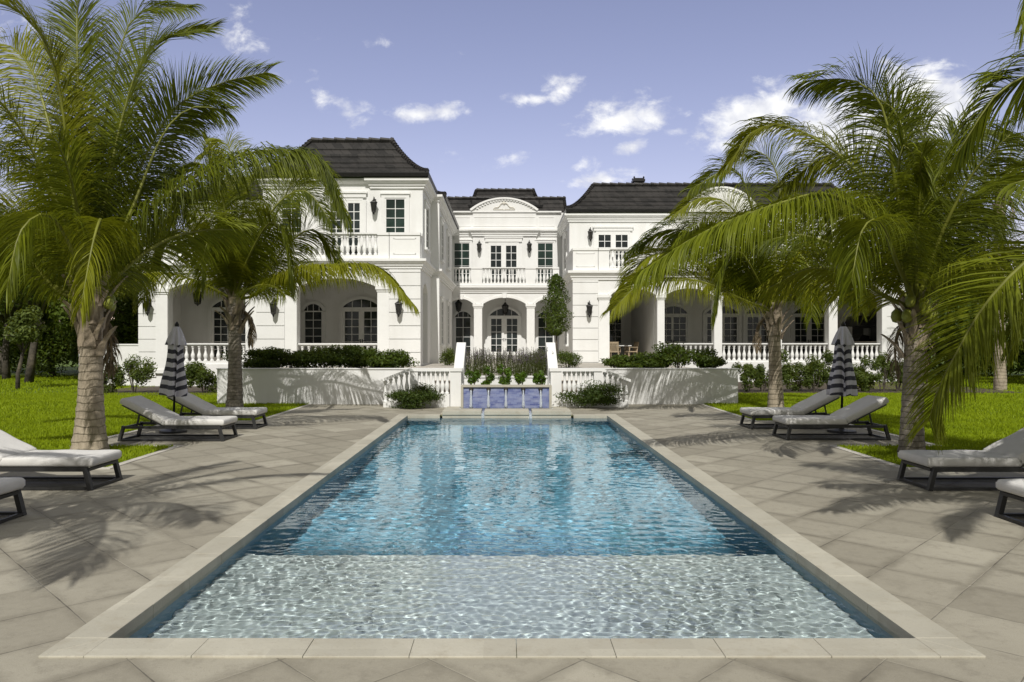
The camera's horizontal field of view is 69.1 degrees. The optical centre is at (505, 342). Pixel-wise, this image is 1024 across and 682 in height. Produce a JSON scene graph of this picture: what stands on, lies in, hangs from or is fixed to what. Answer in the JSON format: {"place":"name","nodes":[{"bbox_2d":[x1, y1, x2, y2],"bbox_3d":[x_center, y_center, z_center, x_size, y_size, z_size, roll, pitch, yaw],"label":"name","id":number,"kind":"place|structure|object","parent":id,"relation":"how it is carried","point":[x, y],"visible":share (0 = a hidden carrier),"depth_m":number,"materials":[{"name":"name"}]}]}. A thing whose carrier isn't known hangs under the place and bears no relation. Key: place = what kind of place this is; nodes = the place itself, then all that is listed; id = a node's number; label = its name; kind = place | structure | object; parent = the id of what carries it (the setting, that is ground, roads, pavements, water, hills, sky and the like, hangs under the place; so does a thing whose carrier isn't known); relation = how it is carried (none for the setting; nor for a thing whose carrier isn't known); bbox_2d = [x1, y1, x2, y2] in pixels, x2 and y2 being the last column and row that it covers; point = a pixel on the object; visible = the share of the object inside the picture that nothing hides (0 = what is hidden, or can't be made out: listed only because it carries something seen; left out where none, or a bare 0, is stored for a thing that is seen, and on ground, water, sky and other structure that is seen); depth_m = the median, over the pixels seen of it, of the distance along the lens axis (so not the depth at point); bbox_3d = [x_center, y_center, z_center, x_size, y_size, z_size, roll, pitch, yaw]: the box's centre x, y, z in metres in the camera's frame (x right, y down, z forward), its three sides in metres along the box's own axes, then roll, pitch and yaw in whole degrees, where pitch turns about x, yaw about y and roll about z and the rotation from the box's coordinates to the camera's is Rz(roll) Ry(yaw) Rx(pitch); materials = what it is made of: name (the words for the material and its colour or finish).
{"place":"outdoors","nodes":[
{"label":"outdoors","id":0,"kind":"place"},
{"bbox_2d":[123,418,899,638],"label":"pool water","id":1,"kind":"structure","parent":0,"point":[414,528],"depth_m":6.40,"materials":[{"name":"blue liquid"}]},
{"bbox_2d":[0,404,1023,681],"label":"paving","id":2,"kind":"structure","parent":0,"point":[74,560],"depth_m":6.83,"materials":[{"name":"beige stone"}]},
{"bbox_2d":[0,477,26,522],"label":"sun lounger","id":3,"kind":"object","parent":2,"relation":"on","point":[11,486],"visible":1,"depth_m":7.63,"materials":[{"name":"grey fabric"}]},
{"bbox_2d":[0,430,122,490],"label":"sun lounger","id":4,"kind":"object","parent":2,"relation":"on","point":[17,455],"visible":1,"depth_m":9.14,"materials":[{"name":"grey fabric"}]},
{"bbox_2d":[159,322,187,433],"bbox_3d":[-6.627,0.691,14.871,0.574,2.220,0.548,2,1,0],"label":"closed umbrella","id":5,"kind":"object","parent":2,"relation":"on","point":[173,383],"visible":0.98,"depth_m":14.76,"materials":[{"name":"grey fabric"}]},
{"bbox_2d":[117,395,237,441],"bbox_3d":[-6.090,1.408,13.870,1.928,0.797,0.742,0,0,0],"label":"sun lounger","id":6,"kind":"object","parent":2,"relation":"on","point":[154,413],"visible":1,"depth_m":13.54,"materials":[{"name":"grey fabric"}]},
{"bbox_2d":[167,392,267,428],"bbox_3d":[-6.130,1.408,15.770,1.928,0.797,0.742,0,0,0],"label":"sun lounger","id":7,"kind":"object","parent":2,"relation":"on","point":[196,404],"visible":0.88,"depth_m":15.44,"materials":[{"name":"grey fabric"}]},
{"bbox_2d":[216,368,449,403],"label":"planter wall","id":8,"kind":"structure","parent":2,"relation":"on","point":[323,385],"depth_m":21.66,"materials":[{"name":"white paint"}]},
{"bbox_2d":[384,382,444,408],"bbox_3d":[-2.492,1.451,20.259,1.705,0.739,0.924,0,0,0],"label":"creeping shrub","id":9,"kind":"object","parent":2,"relation":"on","point":[422,394],"visible":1,"depth_m":20.10,"materials":[{"name":"green plant"}]},
{"bbox_2d":[381,342,465,406],"bbox_3d":[-2.330,0.900,21.525,2.260,1.800,1.950,0,0,0],"label":"stair balustrade","id":10,"kind":"object","parent":2,"relation":"on","point":[450,389],"visible":0.71,"depth_m":20.62,"materials":[{"name":"white paint"}]},
{"bbox_2d":[441,376,571,417],"bbox_3d":[0.020,1.450,19.870,3.280,0.981,3.260,0,0,0],"label":"wall fountain","id":11,"kind":"object","parent":2,"relation":"on","point":[528,398],"depth_m":20.00,"materials":[{"name":"blue tile"}]},
{"bbox_2d":[464,370,480,384],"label":"leafy plant","id":12,"kind":"object","parent":11,"relation":"on","point":[474,377],"visible":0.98,"depth_m":20.57,"materials":[{"name":"green plant"}]},
{"bbox_2d":[481,366,494,384],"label":"leafy plant","id":13,"kind":"object","parent":11,"relation":"on","point":[489,379],"visible":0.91,"depth_m":20.55,"materials":[{"name":"green plant"}]},
{"bbox_2d":[496,364,511,384],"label":"leafy plant","id":14,"kind":"object","parent":11,"relation":"on","point":[504,380],"visible":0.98,"depth_m":20.52,"materials":[{"name":"green plant"}]},
{"bbox_2d":[514,371,527,384],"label":"leafy plant","id":15,"kind":"object","parent":11,"relation":"on","point":[520,377],"visible":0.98,"depth_m":20.58,"materials":[{"name":"green plant"}]},
{"bbox_2d":[532,370,545,384],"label":"leafy plant","id":16,"kind":"object","parent":11,"relation":"on","point":[539,379],"visible":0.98,"depth_m":20.52,"materials":[{"name":"green plant"}]},
{"bbox_2d":[38,414,985,657],"bbox_3d":[0.035,1.863,11.400,5.410,0.154,14.320,0,0,0],"label":"pool coping","id":17,"kind":"object","parent":2,"relation":"on","point":[104,633],"visible":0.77,"depth_m":4.48,"materials":[{"name":"stone"}]},
{"bbox_2d":[546,342,630,406],"bbox_3d":[2.330,0.900,21.525,2.260,1.800,1.950,0,0,0],"label":"stair balustrade","id":18,"kind":"object","parent":2,"relation":"on","point":[555,380],"visible":0.64,"depth_m":20.67,"materials":[{"name":"white paint"}]},
{"bbox_2d":[553,379,628,406],"bbox_3d":[2.309,1.393,20.213,2.094,0.771,0.807,0,0,0],"label":"creeping shrub","id":19,"kind":"object","parent":2,"relation":"on","point":[595,396],"visible":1,"depth_m":20.14,"materials":[{"name":"green plant"}]},
{"bbox_2d":[562,368,738,403],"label":"planter wall","id":20,"kind":"structure","parent":2,"relation":"on","point":[678,385],"depth_m":21.66,"materials":[{"name":"white paint"}]},
{"bbox_2d":[739,389,840,428],"bbox_3d":[6.030,1.408,15.770,1.928,0.797,0.742,0,0,0],"label":"sun lounger","id":21,"kind":"object","parent":2,"relation":"on","point":[812,403],"visible":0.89,"depth_m":15.44,"materials":[{"name":"grey fabric"}]},
{"bbox_2d":[772,395,890,440],"bbox_3d":[6.110,1.408,14.020,1.928,0.797,0.742,0,0,0],"label":"sun lounger","id":22,"kind":"object","parent":2,"relation":"on","point":[851,413],"visible":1,"depth_m":13.69,"materials":[{"name":"grey fabric"}]},
{"bbox_2d":[826,321,857,432],"bbox_3d":[6.752,0.690,14.895,0.581,2.220,0.609,1,0,15],"label":"closed umbrella","id":23,"kind":"object","parent":2,"relation":"on","point":[842,382],"visible":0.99,"depth_m":14.78,"materials":[{"name":"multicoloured fabric"}]},
{"bbox_2d":[897,428,1023,490],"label":"sun lounger","id":24,"kind":"object","parent":2,"relation":"on","point":[1005,454],"visible":1,"depth_m":9.14,"materials":[{"name":"grey fabric"}]},
{"bbox_2d":[994,478,1023,525],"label":"sun lounger","id":25,"kind":"object","parent":2,"relation":"on","point":[1011,488],"visible":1,"depth_m":7.55,"materials":[{"name":"grey fabric"}]},
{"bbox_2d":[0,349,1023,655],"bbox_3d":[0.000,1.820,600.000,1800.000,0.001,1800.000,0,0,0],"label":"ground","id":26,"kind":"structure","parent":0,"point":[68,369],"depth_m":44.30,"materials":[{"name":"green plant"}]},
{"bbox_2d":[0,200,47,374],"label":"broadleaf tree","id":27,"kind":"object","parent":26,"relation":"on","point":[2,309],"depth_m":41.27,"materials":[{"name":"green plant"}]},
{"bbox_2d":[1,305,48,388],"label":"broadleaf tree","id":28,"kind":"object","parent":26,"relation":"on","point":[18,331],"visible":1,"depth_m":28.46,"materials":[{"name":"green plant"}]},
{"bbox_2d":[0,197,49,378],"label":"broadleaf tree","id":29,"kind":"object","parent":26,"relation":"on","point":[5,367],"visible":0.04,"depth_m":36.37,"materials":[{"name":"green plant"}]},
{"bbox_2d":[4,211,72,382],"bbox_3d":[-20.492,-2.267,33.732,5.562,8.387,4.879,0,0,0],"label":"broadleaf tree","id":30,"kind":"object","parent":26,"relation":"on","point":[30,368],"visible":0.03,"depth_m":33.35,"materials":[{"name":"green plant"}]},
{"bbox_2d":[9,325,78,372],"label":"boundary hedge","id":31,"kind":"object","parent":26,"relation":"on","point":[13,356],"visible":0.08,"depth_m":43.64,"materials":[{"name":"green plant"}]},
{"bbox_2d":[0,297,106,377],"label":"broadleaf tree","id":32,"kind":"object","parent":26,"relation":"on","point":[57,348],"visible":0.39,"depth_m":37.79,"materials":[{"name":"green plant"}]},
{"bbox_2d":[37,238,123,342],"bbox_3d":[-19.168,-1.878,33.980,3.627,7.635,4.440,0,0,0],"label":"broadleaf tree","id":33,"kind":"object","parent":26,"relation":"on","point":[62,324],"visible":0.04,"depth_m":32.87,"materials":[{"name":"green plant"}]},
{"bbox_2d":[72,313,138,358],"bbox_3d":[-19.040,0.137,38.084,5.920,3.576,3.485,0,0,0],"label":"broadleaf tree","id":34,"kind":"object","parent":26,"relation":"on","point":[126,331],"visible":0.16,"depth_m":37.23,"materials":[{"name":"green plant"}]},
{"bbox_2d":[103,344,138,385],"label":"garden wall","id":35,"kind":"structure","parent":26,"relation":"on","point":[125,350],"depth_m":31.00,"materials":[{"name":"white paint"}]},
{"bbox_2d":[106,248,139,320],"bbox_3d":[-19.879,-2.240,40.001,6.234,8.284,6.116,0,0,0],"label":"broadleaf tree","id":36,"kind":"object","parent":26,"relation":"on","point":[119,310],"visible":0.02,"depth_m":39.60,"materials":[{"name":"green plant"}]},
{"bbox_2d":[119,261,138,337],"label":"broadleaf tree","id":37,"kind":"object","parent":26,"relation":"on","point":[129,304],"visible":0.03,"depth_m":37.72,"materials":[{"name":"green plant"}]},
{"bbox_2d":[0,0,353,449],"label":"coconut palm","id":38,"kind":"object","parent":26,"relation":"on","point":[85,217],"visible":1,"depth_m":12.39,"materials":[{"name":"green plant"}]},
{"bbox_2d":[114,119,419,406],"bbox_3d":[-5.908,-2.165,19.176,7.587,7.930,4.883,0,0,0],"label":"coconut palm","id":39,"kind":"object","parent":26,"relation":"on","point":[254,273],"visible":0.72,"depth_m":18.88,"materials":[{"name":"green plant"}]},
{"bbox_2d":[280,359,688,375],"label":"terrace","id":40,"kind":"structure","parent":26,"relation":"on","point":[580,365],"depth_m":28.44,"materials":[{"name":"stone"}]},
{"bbox_2d":[439,347,455,364],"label":"round bush","id":41,"kind":"object","parent":40,"relation":"on","point":[449,355],"visible":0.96,"depth_m":29.88,"materials":[{"name":"green plant"}]},
{"bbox_2d":[465,347,552,375],"bbox_3d":[0.057,0.550,22.554,2.916,0.860,2.137,0,0,0],"label":"flower bed","id":42,"kind":"object","parent":40,"relation":"on","point":[523,361],"visible":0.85,"depth_m":22.12,"materials":[{"name":"green plant"}]},
{"bbox_2d":[537,273,573,355],"bbox_3d":[1.821,-0.816,27.461,1.376,3.515,1.307,0,0,-25],"label":"topiary tree","id":43,"kind":"object","parent":40,"relation":"on","point":[554,319],"visible":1,"depth_m":27.32,"materials":[{"name":"green plant"}]},
{"bbox_2d":[556,349,582,367],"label":"round bush","id":44,"kind":"object","parent":40,"relation":"on","point":[571,359],"visible":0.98,"depth_m":26.88,"materials":[{"name":"green plant"}]},
{"bbox_2d":[0,375,1023,466],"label":"lawn grass","id":45,"kind":"structure","parent":26,"relation":"on","point":[43,420],"depth_m":18.77,"materials":[{"name":"green plant"}]},
{"bbox_2d":[98,404,933,468],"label":"lawn kerb","id":46,"kind":"structure","parent":26,"relation":"on","point":[746,418],"depth_m":12.66,"materials":[{"name":"stone"}]},
{"bbox_2d":[138,137,905,385],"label":"mansion","id":47,"kind":"structure","parent":26,"relation":"on","point":[418,235],"depth_m":33.51,"materials":[{"name":"white paint"}]},
{"bbox_2d":[208,297,244,360],"bbox_3d":[-12.325,-0.605,33.250,1.950,2.950,0.100,0,0,0],"label":"french door","id":48,"kind":"structure","parent":47,"relation":"in","point":[217,327],"depth_m":33.27,"materials":[{"name":"white paint"}]},
{"bbox_2d":[276,192,305,242],"bbox_3d":[-8.500,-4.803,29.435,1.210,2.245,0.130,0,0,0],"label":"window","id":49,"kind":"structure","parent":47,"relation":"in","point":[303,219],"depth_m":29.47,"materials":[{"name":"white paint"}]},
{"bbox_2d":[301,301,326,346],"bbox_3d":[-8.615,-0.819,33.235,1.220,2.077,0.130,0,0,0],"label":"window","id":50,"kind":"structure","parent":47,"relation":"in","point":[313,318],"depth_m":33.28,"materials":[{"name":"glass"}]},
{"bbox_2d":[323,191,367,254],"bbox_3d":[-6.370,-4.615,29.435,1.780,2.710,0.130,0,0,0],"label":"french door","id":51,"kind":"structure","parent":47,"relation":"in","point":[356,206],"depth_m":29.45,"materials":[{"name":"white paint"}]},
{"bbox_2d":[339,296,376,350],"bbox_3d":[-6.460,-0.605,33.250,1.980,2.950,0.100,0,0,0],"label":"french door","id":52,"kind":"structure","parent":47,"relation":"in","point":[357,314],"depth_m":33.28,"materials":[{"name":"white paint"}]},
{"bbox_2d":[380,192,409,231],"bbox_3d":[-4.380,-4.803,29.435,1.210,2.245,0.130,0,0,0],"label":"window","id":53,"kind":"structure","parent":47,"relation":"in","point":[394,205],"depth_m":29.47,"materials":[{"name":"white paint"}]},
{"bbox_2d":[424,199,430,253],"bbox_3d":[-3.235,-4.782,30.800,0.130,2.045,1.490,0,0,0],"label":"window","id":54,"kind":"structure","parent":47,"relation":"in","point":[427,205],"depth_m":30.77,"materials":[{"name":"white paint"}]},
{"bbox_2d":[440,217,444,263],"bbox_3d":[-2.975,-4.782,35.050,0.130,2.045,1.390,0,0,0],"label":"window","id":55,"kind":"structure","parent":47,"relation":"in","point":[442,221],"depth_m":34.55,"materials":[{"name":"white paint"}]},
{"bbox_2d":[440,296,444,346],"bbox_3d":[-2.975,-0.983,35.050,0.130,2.345,1.390,0,0,0],"label":"window","id":56,"kind":"structure","parent":47,"relation":"in","point":[442,298],"depth_m":34.41,"materials":[{"name":"white paint"}]},
{"bbox_2d":[446,229,450,271],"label":"window","id":57,"kind":"structure","parent":47,"relation":"in","point":[448,233],"depth_m":38.25,"materials":[{"name":"white paint"}]},
{"bbox_2d":[446,300,450,345],"bbox_3d":[-2.975,-0.983,38.700,0.130,2.345,1.490,0,0,0],"label":"window","id":58,"kind":"structure","parent":47,"relation":"in","point":[448,302],"depth_m":38.00,"materials":[{"name":"white paint"}]},
{"bbox_2d":[452,239,472,282],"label":"window","id":59,"kind":"structure","parent":47,"relation":"in","point":[461,248],"depth_m":42.99,"materials":[{"name":"white paint"}]},
{"bbox_2d":[453,309,473,356],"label":"window","id":60,"kind":"structure","parent":47,"relation":"in","point":[463,324],"depth_m":44.08,"materials":[{"name":"white paint"}]},
{"bbox_2d":[484,237,522,282],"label":"french door","id":61,"kind":"structure","parent":47,"relation":"in","point":[500,251],"depth_m":42.87,"materials":[{"name":"white paint"}]},
{"bbox_2d":[487,306,520,354],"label":"french door","id":62,"kind":"structure","parent":47,"relation":"in","point":[503,331],"depth_m":44.08,"materials":[{"name":"white paint"}]},
{"bbox_2d":[534,239,555,282],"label":"window","id":63,"kind":"structure","parent":47,"relation":"in","point":[545,248],"depth_m":42.99,"materials":[{"name":"white paint"}]},
{"bbox_2d":[535,309,555,352],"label":"window","id":64,"kind":"structure","parent":47,"relation":"in","point":[542,336],"depth_m":44.08,"materials":[{"name":"white paint"}]},
{"bbox_2d":[563,231,566,272],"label":"window","id":65,"kind":"structure","parent":47,"relation":"in","point":[565,233],"depth_m":39.73,"materials":[{"name":"white paint"}]},
{"bbox_2d":[563,299,568,345],"bbox_3d":[2.945,-0.983,36.600,0.130,2.345,1.690,0,0,0],"label":"window","id":66,"kind":"structure","parent":47,"relation":"in","point":[565,333],"depth_m":36.58,"materials":[{"name":"white paint"}]},
{"bbox_2d":[593,226,633,267],"bbox_3d":[5.400,-4.560,37.435,2.060,2.560,0.130,0,0,0],"label":"french door","id":67,"kind":"structure","parent":47,"relation":"in","point":[605,236],"depth_m":37.45,"materials":[{"name":"white paint"}]},
{"bbox_2d":[610,310,625,344],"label":"window","id":68,"kind":"structure","parent":47,"relation":"in","point":[617,327],"depth_m":40.48,"materials":[{"name":"black glass"}]},
{"bbox_2d":[665,303,690,351],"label":"french door","id":69,"kind":"structure","parent":47,"relation":"in","point":[677,318],"depth_m":40.47,"materials":[{"name":"white paint"}]},
{"bbox_2d":[703,303,741,357],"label":"french door","id":70,"kind":"structure","parent":47,"relation":"in","point":[731,323],"depth_m":40.46,"materials":[{"name":"white paint"}]},
{"bbox_2d":[743,303,768,357],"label":"french door","id":71,"kind":"structure","parent":47,"relation":"in","point":[749,326],"depth_m":40.48,"materials":[{"name":"white paint"}]},
{"bbox_2d":[790,304,824,357],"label":"french door","id":72,"kind":"structure","parent":47,"relation":"in","point":[798,332],"depth_m":40.48,"materials":[{"name":"white paint"}]},
{"bbox_2d":[845,306,876,359],"bbox_3d":[17.538,-0.605,36.500,0.775,2.990,3.900,0,0,0],"label":"outdoor kitchen","id":73,"kind":"object","parent":47,"relation":"on","point":[864,337],"visible":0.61,"depth_m":36.40,"materials":[{"name":"stone"}]},
{"bbox_2d":[104,382,1020,395],"bbox_3d":[1.750,1.355,27.700,33.100,0.990,11.400,0,0,0],"label":"planting bed","id":74,"kind":"object","parent":26,"relation":"on","point":[155,389],"visible":0.11,"depth_m":27.39,"materials":[{"name":"soil"}]},
{"bbox_2d":[103,362,124,392],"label":"garden shrub","id":75,"kind":"object","parent":74,"relation":"on","point":[109,388],"visible":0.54,"depth_m":25.96,"materials":[{"name":"green plant"}]},
{"bbox_2d":[111,354,157,392],"bbox_3d":[-12.954,1.097,26.149,1.752,1.415,1.289,0,0,0],"label":"garden shrub","id":76,"kind":"object","parent":74,"relation":"on","point":[140,374],"visible":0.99,"depth_m":25.86,"materials":[{"name":"green plant"}]},
{"bbox_2d":[184,362,198,387],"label":"garden shrub","id":77,"kind":"object","parent":74,"relation":"on","point":[190,373],"visible":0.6,"depth_m":25.89,"materials":[{"name":"green plant"}]},
{"bbox_2d":[191,361,216,392],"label":"garden shrub","id":78,"kind":"object","parent":74,"relation":"on","point":[202,374],"visible":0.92,"depth_m":25.95,"materials":[{"name":"green plant"}]},
{"bbox_2d":[220,347,287,367],"bbox_3d":[-7.669,0.515,22.586,1.990,0.767,1.081,0,0,0],"label":"hedge shrub","id":79,"kind":"object","parent":74,"relation":"on","point":[255,361],"visible":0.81,"depth_m":22.38,"materials":[{"name":"green plant"}]},
{"bbox_2d":[255,346,317,367],"bbox_3d":[-6.623,0.502,22.592,1.925,0.797,0.857,0,0,0],"label":"hedge shrub","id":80,"kind":"object","parent":74,"relation":"on","point":[289,359],"visible":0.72,"depth_m":22.46,"materials":[{"name":"green plant"}]},
{"bbox_2d":[295,344,354,367],"bbox_3d":[-5.465,0.472,22.508,1.815,0.854,0.983,0,0,0],"label":"hedge shrub","id":81,"kind":"object","parent":74,"relation":"on","point":[322,356],"visible":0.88,"depth_m":22.36,"materials":[{"name":"green plant"}]},
{"bbox_2d":[332,344,380,367],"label":"hedge shrub","id":82,"kind":"object","parent":74,"relation":"on","point":[359,352],"visible":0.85,"depth_m":22.42,"materials":[{"name":"green plant"}]},
{"bbox_2d":[361,348,419,367],"bbox_3d":[-3.620,0.540,22.505,2.029,0.721,1.081,0,0,0],"label":"hedge shrub","id":83,"kind":"object","parent":74,"relation":"on","point":[397,358],"visible":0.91,"depth_m":22.41,"materials":[{"name":"green plant"}]},
{"bbox_2d":[599,354,644,367],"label":"hedge shrub","id":84,"kind":"object","parent":74,"relation":"on","point":[617,361],"visible":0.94,"depth_m":22.38,"materials":[{"name":"green plant"}]},
{"bbox_2d":[626,351,665,367],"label":"hedge shrub","id":85,"kind":"object","parent":74,"relation":"on","point":[648,360],"visible":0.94,"depth_m":22.42,"materials":[{"name":"green plant"}]},
{"bbox_2d":[651,341,692,367],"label":"hedge shrub","id":86,"kind":"object","parent":74,"relation":"on","point":[674,355],"visible":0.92,"depth_m":22.49,"materials":[{"name":"green plant"}]},
{"bbox_2d":[688,347,727,367],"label":"hedge shrub","id":87,"kind":"object","parent":74,"relation":"on","point":[702,358],"visible":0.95,"depth_m":22.40,"materials":[{"name":"green plant"}]},
{"bbox_2d":[731,361,762,391],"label":"garden shrub","id":88,"kind":"object","parent":74,"relation":"on","point":[749,372],"visible":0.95,"depth_m":26.53,"materials":[{"name":"green plant"}]},
{"bbox_2d":[753,363,768,390],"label":"garden shrub","id":89,"kind":"object","parent":74,"relation":"on","point":[761,373],"visible":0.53,"depth_m":26.86,"materials":[{"name":"green plant"}]},
{"bbox_2d":[781,349,794,388],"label":"garden shrub","id":90,"kind":"object","parent":74,"relation":"on","point":[787,373],"visible":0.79,"depth_m":26.60,"materials":[{"name":"green plant"}]},
{"bbox_2d":[782,361,813,391],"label":"garden shrub","id":91,"kind":"object","parent":74,"relation":"on","point":[799,379],"visible":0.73,"depth_m":26.83,"materials":[{"name":"green plant"}]},
{"bbox_2d":[800,354,823,391],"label":"garden shrub","id":92,"kind":"object","parent":74,"relation":"on","point":[812,368],"visible":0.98,"depth_m":26.72,"materials":[{"name":"green plant"}]},
{"bbox_2d":[818,348,833,384],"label":"garden shrub","id":93,"kind":"object","parent":74,"relation":"on","point":[828,357],"visible":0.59,"depth_m":26.93,"materials":[{"name":"green plant"}]},
{"bbox_2d":[853,363,868,384],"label":"garden shrub","id":94,"kind":"object","parent":74,"relation":"on","point":[861,379],"visible":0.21,"depth_m":26.64,"materials":[{"name":"green plant"}]},
{"bbox_2d":[855,355,875,391],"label":"garden shrub","id":95,"kind":"object","parent":74,"relation":"on","point":[865,387],"visible":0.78,"depth_m":26.79,"materials":[{"name":"green plant"}]},
{"bbox_2d":[869,350,897,391],"bbox_3d":[13.592,1.044,26.767,1.113,1.520,0.700,0,0,-19],"label":"garden shrub","id":96,"kind":"object","parent":74,"relation":"on","point":[881,364],"visible":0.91,"depth_m":26.74,"materials":[{"name":"green plant"}]},
{"bbox_2d":[600,133,876,406],"bbox_3d":[6.094,-1.948,18.847,6.368,7.496,5.871,0,0,23],"label":"coconut palm","id":97,"kind":"object","parent":26,"relation":"on","point":[746,278],"visible":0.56,"depth_m":18.74,"materials":[{"name":"green plant"}]},
{"bbox_2d":[627,43,1023,452],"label":"coconut palm","id":98,"kind":"object","parent":26,"relation":"on","point":[915,221],"visible":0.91,"depth_m":11.58,"materials":[{"name":"green plant"}]},
{"bbox_2d":[894,0,1023,455],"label":"coconut palm","id":99,"kind":"object","parent":26,"relation":"on","point":[981,329],"visible":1,"depth_m":8.88,"materials":[{"name":"green plant"}]},
{"bbox_2d":[928,275,1008,369],"bbox_3d":[21.110,-1.193,35.202,6.061,6.229,4.782,0,0,0],"label":"broadleaf tree","id":100,"kind":"object","parent":26,"relation":"on","point":[949,312],"visible":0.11,"depth_m":33.91,"materials":[{"name":"green plant"}]},
{"bbox_2d":[927,323,1023,376],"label":"boundary hedge","id":101,"kind":"object","parent":26,"relation":"on","point":[989,368],"visible":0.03,"depth_m":38.40,"materials":[{"name":"green plant"}]},
{"bbox_2d":[965,124,1023,390],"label":"coconut palm","id":102,"kind":"object","parent":26,"relation":"on","point":[1002,380],"visible":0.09,"depth_m":27.84,"materials":[{"name":"green plant"}]},
{"bbox_2d":[1006,329,1023,374],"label":"broadleaf tree","id":103,"kind":"object","parent":26,"relation":"on","point":[1019,365],"visible":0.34,"depth_m":31.71,"materials":[{"name":"green plant"}]},
{"bbox_2d":[0,0,1023,333],"label":"sky","id":104,"kind":"structure","parent":0,"point":[555,98],"materials":[{"name":"blue"}]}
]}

